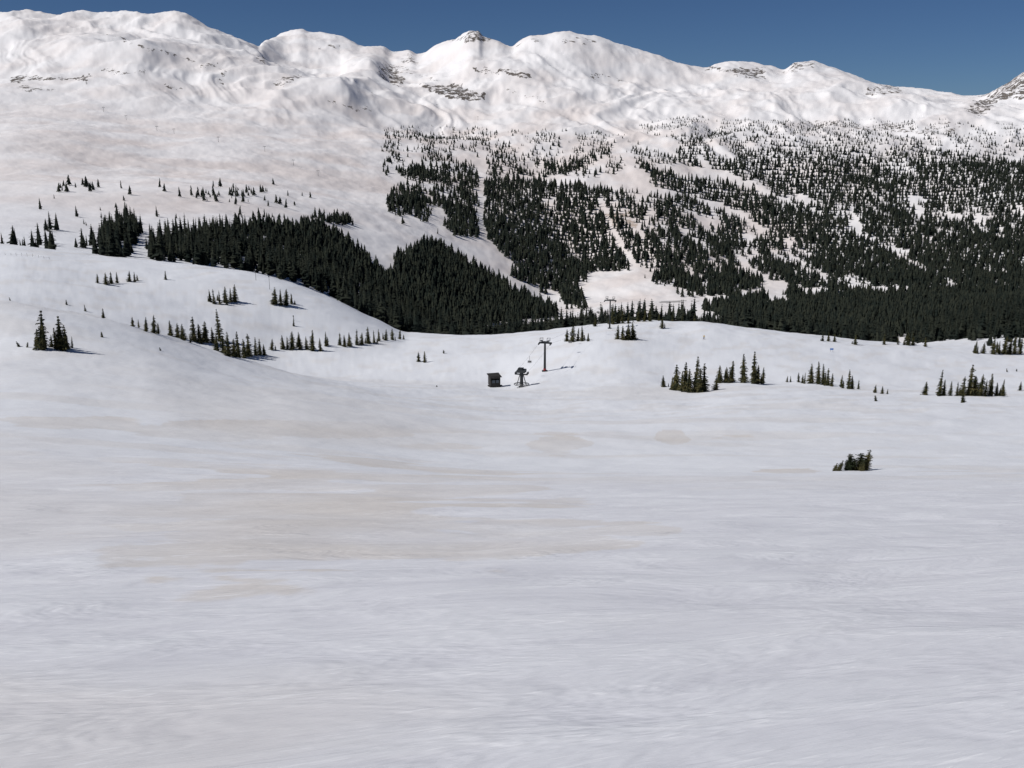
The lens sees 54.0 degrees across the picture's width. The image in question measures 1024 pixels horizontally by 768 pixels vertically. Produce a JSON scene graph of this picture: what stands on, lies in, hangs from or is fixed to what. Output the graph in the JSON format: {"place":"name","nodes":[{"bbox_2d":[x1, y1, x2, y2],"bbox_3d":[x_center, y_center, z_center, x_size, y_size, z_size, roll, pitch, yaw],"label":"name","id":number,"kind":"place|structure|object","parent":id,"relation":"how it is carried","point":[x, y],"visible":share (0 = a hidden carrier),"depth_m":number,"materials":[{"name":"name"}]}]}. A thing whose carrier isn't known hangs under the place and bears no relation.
{"place":"outdoors","nodes":[
{"label":"outdoors","id":0,"kind":"place"},
{"bbox_2d":[0,9,1023,767],"bbox_3d":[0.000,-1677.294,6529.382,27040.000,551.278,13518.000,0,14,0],"label":"snow covered mountain terrain","id":1,"kind":"structure","parent":0,"point":[600,549],"depth_m":73.59,"materials":[{"name":"white snow"}]},
{"bbox_2d":[33,310,48,349],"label":"spruce tree","id":2,"kind":"object","parent":1,"relation":"on","point":[42,341],"visible":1,"depth_m":167.97,"materials":[{"name":"green plant"}]},
{"bbox_2d":[53,316,70,350],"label":"spruce tree","id":3,"kind":"object","parent":1,"relation":"on","point":[60,343],"visible":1,"depth_m":169.80,"materials":[{"name":"green plant"}]},
{"bbox_2d":[63,325,70,346],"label":"spruce tree","id":4,"kind":"object","parent":1,"relation":"on","point":[66,337],"visible":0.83,"depth_m":171.85,"materials":[{"name":"green plant"}]},
{"bbox_2d":[103,274,109,284],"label":"spruce tree","id":5,"kind":"object","parent":1,"relation":"on","point":[106,282],"visible":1,"depth_m":395.33,"materials":[{"name":"green plant"}]},
{"bbox_2d":[143,317,147,331],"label":"spruce tree","id":6,"kind":"object","parent":1,"relation":"on","point":[145,327],"visible":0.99,"depth_m":216.82,"materials":[{"name":"green plant"}]},
{"bbox_2d":[150,315,158,333],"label":"spruce tree","id":7,"kind":"object","parent":1,"relation":"on","point":[153,325],"visible":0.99,"depth_m":219.74,"materials":[{"name":"green plant"}]},
{"bbox_2d":[167,322,174,336],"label":"spruce tree","id":8,"kind":"object","parent":1,"relation":"on","point":[170,331],"visible":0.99,"depth_m":343.27,"materials":[{"name":"green plant"}]},
{"bbox_2d":[174,324,179,337],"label":"spruce tree","id":9,"kind":"object","parent":1,"relation":"on","point":[177,332],"visible":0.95,"depth_m":344.03,"materials":[{"name":"green plant"}]},
{"bbox_2d":[179,325,187,340],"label":"spruce tree","id":10,"kind":"object","parent":1,"relation":"on","point":[183,336],"visible":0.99,"depth_m":233.84,"materials":[{"name":"green plant"}]},
{"bbox_2d":[189,317,198,341],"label":"spruce tree","id":11,"kind":"object","parent":1,"relation":"on","point":[193,334],"visible":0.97,"depth_m":347.43,"materials":[{"name":"green plant"}]},
{"bbox_2d":[196,324,204,343],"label":"spruce tree","id":12,"kind":"object","parent":1,"relation":"on","point":[200,337],"visible":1,"depth_m":348.71,"materials":[{"name":"green plant"}]},
{"bbox_2d":[201,322,210,342],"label":"spruce tree","id":13,"kind":"object","parent":1,"relation":"on","point":[206,337],"visible":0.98,"depth_m":350.77,"materials":[{"name":"green plant"}]},
{"bbox_2d":[209,327,215,342],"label":"spruce tree","id":14,"kind":"object","parent":1,"relation":"on","point":[212,337],"visible":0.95,"depth_m":352.67,"materials":[{"name":"green plant"}]},
{"bbox_2d":[212,335,220,350],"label":"spruce tree","id":15,"kind":"object","parent":1,"relation":"on","point":[216,346],"visible":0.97,"depth_m":345.02,"materials":[{"name":"green plant"}]},
{"bbox_2d":[215,309,224,341],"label":"spruce tree","id":16,"kind":"object","parent":1,"relation":"on","point":[218,333],"visible":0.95,"depth_m":356.47,"materials":[{"name":"green plant"}]},
{"bbox_2d":[219,337,226,353],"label":"spruce tree","id":17,"kind":"object","parent":1,"relation":"on","point":[222,346],"visible":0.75,"depth_m":239.27,"materials":[{"name":"green plant"}]},
{"bbox_2d":[222,287,229,302],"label":"spruce tree","id":18,"kind":"object","parent":1,"relation":"on","point":[224,294],"visible":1,"depth_m":405.71,"materials":[{"name":"green plant"}]},
{"bbox_2d":[223,332,233,356],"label":"spruce tree","id":19,"kind":"object","parent":1,"relation":"on","point":[227,351],"visible":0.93,"depth_m":236.08,"materials":[{"name":"green plant"}]},
{"bbox_2d":[230,339,239,356],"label":"spruce tree","id":20,"kind":"object","parent":1,"relation":"on","point":[233,346],"visible":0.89,"depth_m":238.66,"materials":[{"name":"green plant"}]},
{"bbox_2d":[231,284,238,301],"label":"spruce tree","id":21,"kind":"object","parent":1,"relation":"on","point":[234,295],"visible":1,"depth_m":409.42,"materials":[{"name":"green plant"}]},
{"bbox_2d":[235,332,241,357],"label":"spruce tree","id":22,"kind":"object","parent":1,"relation":"on","point":[239,351],"visible":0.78,"depth_m":248.24,"materials":[{"name":"green plant"}]},
{"bbox_2d":[240,339,246,357],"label":"spruce tree","id":23,"kind":"object","parent":1,"relation":"on","point":[243,353],"visible":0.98,"depth_m":347.11,"materials":[{"name":"green plant"}]},
{"bbox_2d":[245,334,253,356],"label":"spruce tree","id":24,"kind":"object","parent":1,"relation":"on","point":[248,350],"visible":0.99,"depth_m":350.10,"materials":[{"name":"green plant"}]},
{"bbox_2d":[253,339,257,355],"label":"spruce tree","id":25,"kind":"object","parent":1,"relation":"on","point":[255,350],"visible":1,"depth_m":353.27,"materials":[{"name":"green plant"}]},
{"bbox_2d":[257,339,261,355],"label":"spruce tree","id":26,"kind":"object","parent":1,"relation":"on","point":[259,350],"visible":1,"depth_m":355.26,"materials":[{"name":"green plant"}]},
{"bbox_2d":[270,289,278,304],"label":"spruce tree","id":27,"kind":"object","parent":1,"relation":"on","point":[274,300],"visible":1,"depth_m":419.17,"materials":[{"name":"green plant"}]},
{"bbox_2d":[278,291,282,305],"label":"spruce tree","id":28,"kind":"object","parent":1,"relation":"on","point":[280,299],"visible":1,"depth_m":420.26,"materials":[{"name":"green plant"}]},
{"bbox_2d":[280,335,285,349],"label":"spruce tree","id":29,"kind":"object","parent":1,"relation":"on","point":[282,345],"visible":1,"depth_m":369.61,"materials":[{"name":"green plant"}]},
{"bbox_2d":[283,290,289,305],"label":"spruce tree","id":30,"kind":"object","parent":1,"relation":"on","point":[285,301],"visible":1,"depth_m":422.20,"materials":[{"name":"green plant"}]},
{"bbox_2d":[288,333,295,350],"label":"spruce tree","id":31,"kind":"object","parent":1,"relation":"on","point":[291,344],"visible":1,"depth_m":371.49,"materials":[{"name":"green plant"}]},
{"bbox_2d":[296,333,302,349],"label":"spruce tree","id":32,"kind":"object","parent":1,"relation":"on","point":[299,345],"visible":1,"depth_m":373.09,"materials":[{"name":"green plant"}]},
{"bbox_2d":[307,330,316,350],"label":"spruce tree","id":33,"kind":"object","parent":1,"relation":"on","point":[312,346],"visible":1,"depth_m":373.09,"materials":[{"name":"green plant"}]},
{"bbox_2d":[318,338,322,350],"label":"spruce tree","id":34,"kind":"object","parent":1,"relation":"on","point":[319,346],"visible":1,"depth_m":374.18,"materials":[{"name":"green plant"}]},
{"bbox_2d":[346,333,352,346],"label":"spruce tree","id":35,"kind":"object","parent":1,"relation":"on","point":[350,343],"visible":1,"depth_m":390.17,"materials":[{"name":"green plant"}]},
{"bbox_2d":[354,331,359,344],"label":"spruce tree","id":36,"kind":"object","parent":1,"relation":"on","point":[356,341],"visible":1,"depth_m":397.37,"materials":[{"name":"green plant"}]},
{"bbox_2d":[359,334,363,344],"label":"spruce tree","id":37,"kind":"object","parent":1,"relation":"on","point":[361,342],"visible":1,"depth_m":399.66,"materials":[{"name":"green plant"}]},
{"bbox_2d":[365,327,370,343],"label":"spruce tree","id":38,"kind":"object","parent":1,"relation":"on","point":[368,340],"visible":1,"depth_m":403.78,"materials":[{"name":"green plant"}]},
{"bbox_2d":[487,372,502,387],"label":"lift operator hut","id":39,"kind":"object","parent":1,"relation":"on","point":[493,380],"visible":1,"depth_m":323.47,"materials":[{"name":"grey wood"}]},
{"bbox_2d":[0,199,1023,346],"bbox_3d":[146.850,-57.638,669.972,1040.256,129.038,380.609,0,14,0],"label":"spruce forest","id":40,"kind":"object","parent":1,"relation":"on","point":[293,261],"visible":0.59,"depth_m":627.02,"materials":[{"name":"green plant"}]},
{"bbox_2d":[514,367,528,387],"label":"chairlift terminal","id":41,"kind":"object","parent":1,"relation":"on","point":[520,371],"visible":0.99,"depth_m":315.16,"materials":[{"name":"paint"}]},
{"bbox_2d":[54,115,1023,336],"bbox_3d":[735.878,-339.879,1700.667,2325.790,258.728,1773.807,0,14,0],"label":"distant spruce forest","id":42,"kind":"object","parent":1,"relation":"on","point":[435,274],"visible":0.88,"depth_m":1546.20,"materials":[{"name":"green plant"}]},
{"bbox_2d":[538,337,551,371],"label":"chairlift tower","id":43,"kind":"structure","parent":1,"relation":"on","point":[545,343],"depth_m":342.35,"materials":[{"name":"metal"}]},
{"bbox_2d":[568,325,576,341],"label":"spruce tree","id":44,"kind":"object","parent":1,"relation":"on","point":[572,338],"visible":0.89,"depth_m":394.46,"materials":[{"name":"green plant"}]},
{"bbox_2d":[579,328,584,340],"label":"spruce tree","id":45,"kind":"object","parent":1,"relation":"on","point":[582,338],"visible":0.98,"depth_m":392.79,"materials":[{"name":"green plant"}]},
{"bbox_2d":[604,297,616,328],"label":"chairlift tower","id":46,"kind":"structure","parent":1,"relation":"on","point":[612,299],"depth_m":434.62,"materials":[{"name":"metal"}]},
{"bbox_2d":[611,305,615,323],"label":"spruce tree","id":47,"kind":"object","parent":1,"relation":"on","point":[613,316],"visible":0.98,"depth_m":455.23,"materials":[{"name":"green plant"}]},
{"bbox_2d":[615,325,619,339],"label":"spruce tree","id":48,"kind":"object","parent":1,"relation":"on","point":[618,334],"visible":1,"depth_m":389.34,"materials":[{"name":"green plant"}]},
{"bbox_2d":[615,308,621,323],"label":"spruce tree","id":49,"kind":"object","parent":1,"relation":"on","point":[618,316],"visible":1,"depth_m":456.82,"materials":[{"name":"green plant"}]},
{"bbox_2d":[620,326,625,339],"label":"spruce tree","id":50,"kind":"object","parent":1,"relation":"on","point":[622,336],"visible":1,"depth_m":387.88,"materials":[{"name":"green plant"}]},
{"bbox_2d":[620,308,625,323],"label":"spruce tree","id":51,"kind":"object","parent":1,"relation":"on","point":[623,317],"visible":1,"depth_m":456.02,"materials":[{"name":"green plant"}]},
{"bbox_2d":[625,323,631,339],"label":"spruce tree","id":52,"kind":"object","parent":1,"relation":"on","point":[627,337],"visible":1,"depth_m":388.89,"materials":[{"name":"green plant"}]},
{"bbox_2d":[630,323,638,339],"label":"spruce tree","id":53,"kind":"object","parent":1,"relation":"on","point":[633,334],"visible":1,"depth_m":390.83,"materials":[{"name":"green plant"}]},
{"bbox_2d":[636,310,641,321],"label":"spruce tree","id":54,"kind":"object","parent":1,"relation":"on","point":[638,318],"visible":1,"depth_m":460.02,"materials":[{"name":"green plant"}]},
{"bbox_2d":[660,375,666,386],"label":"spruce tree","id":55,"kind":"object","parent":1,"relation":"on","point":[663,383],"visible":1,"depth_m":307.28,"materials":[{"name":"green plant"}]},
{"bbox_2d":[669,365,680,390],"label":"spruce tree","id":56,"kind":"object","parent":1,"relation":"on","point":[676,377],"visible":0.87,"depth_m":298.58,"materials":[{"name":"green plant"}]},
{"bbox_2d":[676,362,690,391],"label":"spruce tree","id":57,"kind":"object","parent":1,"relation":"on","point":[682,388],"visible":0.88,"depth_m":283.70,"materials":[{"name":"green plant"}]},
{"bbox_2d":[685,369,695,392],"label":"spruce tree","id":58,"kind":"object","parent":1,"relation":"on","point":[689,388],"visible":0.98,"depth_m":281.25,"materials":[{"name":"green plant"}]},
{"bbox_2d":[691,356,700,392],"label":"spruce tree","id":59,"kind":"object","parent":1,"relation":"on","point":[696,372],"visible":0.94,"depth_m":281.13,"materials":[{"name":"green plant"}]},
{"bbox_2d":[695,368,705,392],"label":"spruce tree","id":60,"kind":"object","parent":1,"relation":"on","point":[699,387],"visible":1,"depth_m":280.22,"materials":[{"name":"green plant"}]},
{"bbox_2d":[702,363,709,391],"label":"spruce tree","id":61,"kind":"object","parent":1,"relation":"on","point":[705,381],"visible":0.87,"depth_m":282.35,"materials":[{"name":"green plant"}]},
{"bbox_2d":[711,376,718,389],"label":"spruce tree","id":62,"kind":"object","parent":1,"relation":"on","point":[715,386],"visible":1,"depth_m":283.04,"materials":[{"name":"green plant"}]},
{"bbox_2d":[715,367,723,382],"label":"spruce tree","id":63,"kind":"object","parent":1,"relation":"on","point":[719,378],"visible":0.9,"depth_m":324.18,"materials":[{"name":"green plant"}]},
{"bbox_2d":[722,370,728,382],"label":"spruce tree","id":64,"kind":"object","parent":1,"relation":"on","point":[725,378],"visible":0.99,"depth_m":324.60,"materials":[{"name":"green plant"}]},
{"bbox_2d":[727,361,735,382],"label":"spruce tree","id":65,"kind":"object","parent":1,"relation":"on","point":[731,379],"visible":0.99,"depth_m":323.85,"materials":[{"name":"green plant"}]},
{"bbox_2d":[738,354,748,382],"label":"spruce tree","id":66,"kind":"object","parent":1,"relation":"on","point":[743,378],"visible":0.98,"depth_m":320.67,"materials":[{"name":"green plant"}]},
{"bbox_2d":[749,351,760,383],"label":"spruce tree","id":67,"kind":"object","parent":1,"relation":"on","point":[754,379],"visible":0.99,"depth_m":314.06,"materials":[{"name":"green plant"}]},
{"bbox_2d":[756,367,760,383],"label":"spruce tree","id":68,"kind":"object","parent":1,"relation":"on","point":[757,369],"visible":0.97,"depth_m":315.79,"materials":[{"name":"green plant"}]},
{"bbox_2d":[762,369,765,383],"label":"spruce tree","id":69,"kind":"object","parent":1,"relation":"on","point":[763,376],"visible":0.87,"depth_m":319.76,"materials":[{"name":"green plant"}]},
{"bbox_2d":[806,364,814,383],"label":"spruce tree","id":70,"kind":"object","parent":1,"relation":"on","point":[811,376],"visible":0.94,"depth_m":323.29,"materials":[{"name":"green plant"}]},
{"bbox_2d":[813,362,820,383],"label":"spruce tree","id":71,"kind":"object","parent":1,"relation":"on","point":[818,377],"visible":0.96,"depth_m":317.89,"materials":[{"name":"green plant"}]},
{"bbox_2d":[819,364,825,384],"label":"spruce tree","id":72,"kind":"object","parent":1,"relation":"on","point":[822,380],"visible":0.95,"depth_m":315.61,"materials":[{"name":"green plant"}]},
{"bbox_2d":[825,368,830,385],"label":"spruce tree","id":73,"kind":"object","parent":1,"relation":"on","point":[827,381],"visible":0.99,"depth_m":312.56,"materials":[{"name":"green plant"}]},
{"bbox_2d":[835,460,843,470],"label":"krummholz shrub","id":74,"kind":"object","parent":1,"relation":"on","point":[840,467],"visible":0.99,"depth_m":77.25,"materials":[{"name":"green plant"}]},
{"bbox_2d":[846,370,852,388],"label":"spruce tree","id":75,"kind":"object","parent":1,"relation":"on","point":[849,382],"visible":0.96,"depth_m":291.95,"materials":[{"name":"green plant"}]},
{"bbox_2d":[845,454,857,470],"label":"krummholz shrub","id":76,"kind":"object","parent":1,"relation":"on","point":[850,465],"visible":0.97,"depth_m":77.51,"materials":[{"name":"green plant"}]},
{"bbox_2d":[854,453,868,470],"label":"krummholz shrub","id":77,"kind":"object","parent":1,"relation":"on","point":[860,459],"visible":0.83,"depth_m":77.51,"materials":[{"name":"green plant"}]},
{"bbox_2d":[858,459,866,470],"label":"krummholz shrub","id":78,"kind":"object","parent":1,"relation":"on","point":[863,467],"visible":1,"depth_m":76.90,"materials":[{"name":"green plant"}]},
{"bbox_2d":[864,450,872,469],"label":"krummholz shrub","id":79,"kind":"object","parent":1,"relation":"on","point":[868,459],"visible":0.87,"depth_m":77.69,"materials":[{"name":"green plant"}]},
{"bbox_2d":[905,332,910,345],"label":"spruce tree","id":80,"kind":"object","parent":1,"relation":"on","point":[908,342],"visible":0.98,"depth_m":467.26,"materials":[{"name":"green plant"}]},
{"bbox_2d":[911,334,916,345],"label":"spruce tree","id":81,"kind":"object","parent":1,"relation":"on","point":[913,341],"visible":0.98,"depth_m":470.08,"materials":[{"name":"green plant"}]},
{"bbox_2d":[920,382,928,394],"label":"spruce tree","id":82,"kind":"object","parent":1,"relation":"on","point":[924,392],"visible":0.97,"depth_m":267.65,"materials":[{"name":"green plant"}]},
{"bbox_2d":[935,372,942,395],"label":"spruce tree","id":83,"kind":"object","parent":1,"relation":"on","point":[940,390],"visible":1,"depth_m":263.35,"materials":[{"name":"green plant"}]},
{"bbox_2d":[947,381,952,395],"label":"spruce tree","id":84,"kind":"object","parent":1,"relation":"on","point":[950,392],"visible":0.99,"depth_m":262.27,"materials":[{"name":"green plant"}]},
{"bbox_2d":[954,383,959,395],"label":"spruce tree","id":85,"kind":"object","parent":1,"relation":"on","point":[957,392],"visible":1,"depth_m":261.78,"materials":[{"name":"green plant"}]},
{"bbox_2d":[958,376,967,395],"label":"spruce tree","id":86,"kind":"object","parent":1,"relation":"on","point":[962,390],"visible":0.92,"depth_m":261.55,"materials":[{"name":"green plant"}]},
{"bbox_2d":[964,365,977,395],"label":"spruce tree","id":87,"kind":"object","parent":1,"relation":"on","point":[970,389],"visible":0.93,"depth_m":262.04,"materials":[{"name":"green plant"}]},
{"bbox_2d":[972,341,978,353],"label":"spruce tree","id":88,"kind":"object","parent":1,"relation":"on","point":[975,349],"visible":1,"depth_m":456.69,"materials":[{"name":"green plant"}]},
{"bbox_2d":[973,377,978,395],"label":"spruce tree","id":89,"kind":"object","parent":1,"relation":"on","point":[975,382],"visible":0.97,"depth_m":262.38,"materials":[{"name":"green plant"}]},
{"bbox_2d":[975,374,987,396],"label":"spruce tree","id":90,"kind":"object","parent":1,"relation":"on","point":[981,388],"visible":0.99,"depth_m":261.05,"materials":[{"name":"green plant"}]},
{"bbox_2d":[980,343,986,353],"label":"spruce tree","id":91,"kind":"object","parent":1,"relation":"on","point":[983,350],"visible":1,"depth_m":457.56,"materials":[{"name":"green plant"}]},
{"bbox_2d":[986,374,994,395],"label":"spruce tree","id":92,"kind":"object","parent":1,"relation":"on","point":[990,389],"visible":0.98,"depth_m":262.89,"materials":[{"name":"green plant"}]},
{"bbox_2d":[989,340,998,354],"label":"spruce tree","id":93,"kind":"object","parent":1,"relation":"on","point":[993,348],"visible":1,"depth_m":459.19,"materials":[{"name":"green plant"}]},
{"bbox_2d":[994,383,998,395],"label":"spruce tree","id":94,"kind":"object","parent":1,"relation":"on","point":[996,393],"visible":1,"depth_m":263.82,"materials":[{"name":"green plant"}]},
{"bbox_2d":[1000,379,1004,395],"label":"spruce tree","id":95,"kind":"object","parent":1,"relation":"on","point":[1002,392],"visible":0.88,"depth_m":266.55,"materials":[{"name":"green plant"}]},
{"bbox_2d":[1001,337,1009,354],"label":"spruce tree","id":96,"kind":"object","parent":1,"relation":"on","point":[1004,350],"visible":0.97,"depth_m":464.18,"materials":[{"name":"green plant"}]},
{"bbox_2d":[1007,339,1013,354],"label":"spruce tree","id":97,"kind":"object","parent":1,"relation":"on","point":[1010,346],"visible":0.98,"depth_m":466.02,"materials":[{"name":"green plant"}]},
{"bbox_2d":[1012,336,1018,353],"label":"spruce tree","id":98,"kind":"object","parent":1,"relation":"on","point":[1014,351],"visible":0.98,"depth_m":469.25,"materials":[{"name":"green plant"}]},
{"bbox_2d":[1018,339,1022,353],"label":"spruce tree","id":99,"kind":"object","parent":1,"relation":"on","point":[1020,349],"visible":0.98,"depth_m":472.88,"materials":[{"name":"green plant"}]},
{"bbox_2d":[0,0,1023,95],"label":"sky","id":100,"kind":"structure","parent":0,"point":[960,47],"materials":[{"name":"blue"}]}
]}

